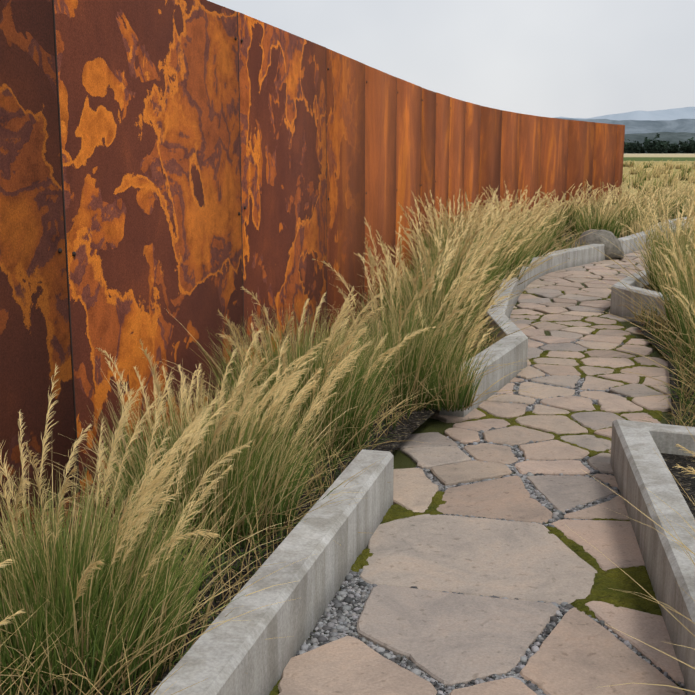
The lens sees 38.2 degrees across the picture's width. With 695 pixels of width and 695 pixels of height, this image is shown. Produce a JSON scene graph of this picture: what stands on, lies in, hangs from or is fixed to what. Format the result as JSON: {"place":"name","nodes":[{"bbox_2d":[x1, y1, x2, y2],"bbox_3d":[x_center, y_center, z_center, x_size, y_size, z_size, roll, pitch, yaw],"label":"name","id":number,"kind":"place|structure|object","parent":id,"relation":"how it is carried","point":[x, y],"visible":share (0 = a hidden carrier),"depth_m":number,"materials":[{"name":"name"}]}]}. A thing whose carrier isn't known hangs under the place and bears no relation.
{"place":"outdoors","nodes":[
{"label":"outdoors","id":0,"kind":"place"},
{"bbox_2d":[0,177,694,694],"bbox_3d":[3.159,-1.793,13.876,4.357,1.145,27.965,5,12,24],"label":"grass bed","id":1,"kind":"object","parent":0,"point":[462,267],"visible":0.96,"depth_m":3.87,"materials":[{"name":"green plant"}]},
{"bbox_2d":[207,0,694,117],"label":"sky","id":2,"kind":"structure","parent":0,"point":[543,58],"materials":[{"name":"white"}]},
{"bbox_2d":[278,235,686,694],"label":"flagstone path","id":3,"kind":"structure","parent":0,"point":[428,626],"depth_m":4.02,"materials":[{"name":"beige stone"}]},
{"bbox_2d":[570,229,623,259],"bbox_3d":[3.719,-1.544,15.027,0.805,0.447,0.644,0,11,1],"label":"boulder","id":4,"kind":"object","parent":3,"relation":"on","point":[594,237],"visible":0.56,"depth_m":14.80,"materials":[{"name":"grey stone"}]},
{"bbox_2d":[554,107,694,120],"bbox_3d":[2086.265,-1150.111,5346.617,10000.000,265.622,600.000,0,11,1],"label":"hills","id":5,"kind":"structure","parent":0,"point":[679,113],"depth_m":5309.60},
{"bbox_2d":[558,118,694,133],"bbox_3d":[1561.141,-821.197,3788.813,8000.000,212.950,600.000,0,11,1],"label":"hills","id":6,"kind":"structure","parent":0,"point":[650,126],"depth_m":3751.56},
{"bbox_2d":[622,153,694,200],"bbox_3d":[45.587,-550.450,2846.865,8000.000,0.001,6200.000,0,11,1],"label":"field ground","id":7,"kind":"structure","parent":0,"point":[638,158],"depth_m":184.16,"materials":[{"name":"yellow plant"}]},
{"bbox_2d":[150,449,393,694],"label":"kerb","id":8,"kind":"structure","parent":7,"relation":"on","point":[225,657],"depth_m":3.18,"materials":[{"name":"concrete"}]},
{"bbox_2d":[0,0,624,539],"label":"corten steel wall","id":9,"kind":"structure","parent":7,"relation":"on","point":[150,150],"depth_m":5.33,"materials":[{"name":"orange metal"}]},
{"bbox_2d":[58,37,624,478],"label":"bolts","id":10,"kind":"object","parent":9,"relation":"attached to","point":[238,213],"depth_m":5.91,"materials":[{"name":"brown metal"}]},
{"bbox_2d":[309,249,684,691],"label":"path gravel","id":11,"kind":"structure","parent":7,"relation":"on","point":[402,461],"depth_m":5.87,"materials":[{"name":"grey gravel"}]},
{"bbox_2d":[269,287,662,694],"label":"moss cushions","id":12,"kind":"object","parent":11,"relation":"on","point":[607,582],"visible":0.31,"depth_m":4.04,"materials":[{"name":"green plant"}]},
{"bbox_2d":[296,338,686,694],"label":"path pebbles","id":13,"kind":"object","parent":11,"relation":"on","point":[340,618],"visible":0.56,"depth_m":3.50,"materials":[{"name":"grey gravel"}]},
{"bbox_2d":[440,217,691,416],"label":"kerb","id":14,"kind":"structure","parent":7,"relation":"on","point":[510,349],"depth_m":7.95,"materials":[{"name":"concrete"}]},
{"bbox_2d":[610,270,673,326],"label":"concrete curb","id":15,"kind":"structure","parent":7,"relation":"on","point":[622,310],"depth_m":9.56,"materials":[{"name":"concrete"}]},
{"bbox_2d":[594,160,694,246],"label":"field grass tufts","id":16,"kind":"object","parent":7,"relation":"on","point":[659,170],"visible":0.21,"depth_m":45.26,"materials":[{"name":"beige plant"}]},
{"bbox_2d":[610,419,694,694],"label":"concrete curb","id":17,"kind":"structure","parent":7,"relation":"on","point":[640,469],"depth_m":3.82,"materials":[{"name":"concrete"}]},
{"bbox_2d":[661,453,694,517],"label":"bed soil","id":18,"kind":"structure","parent":17,"relation":"in","point":[686,481],"depth_m":4.52,"materials":[{"name":"black soil"}]},
{"bbox_2d":[624,133,694,153],"bbox_3d":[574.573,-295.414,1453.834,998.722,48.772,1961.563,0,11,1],"label":"tree line","id":19,"kind":"object","parent":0,"point":[662,147],"visible":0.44,"depth_m":1951.88,"materials":[{"name":"green plant"}]},
{"bbox_2d":[624,132,694,152],"bbox_3d":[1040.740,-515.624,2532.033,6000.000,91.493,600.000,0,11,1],"label":"hills","id":20,"kind":"structure","parent":0,"point":[673,137],"depth_m":2487.21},
{"bbox_2d":[635,324,694,426],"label":"bed soil","id":21,"kind":"structure","parent":0,"point":[671,374],"depth_m":6.76,"materials":[{"name":"brown soil"}]},
{"bbox_2d":[569,183,694,691],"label":"ornamental grass","id":22,"kind":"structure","parent":21,"relation":"on","point":[671,272],"depth_m":8.30,"materials":[{"name":"green plant"}]},
{"bbox_2d":[619,291,694,426],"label":"grass cover","id":23,"kind":"object","parent":21,"relation":"on","point":[667,333],"visible":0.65,"depth_m":7.09,"materials":[{"name":"green plant"}]}
]}

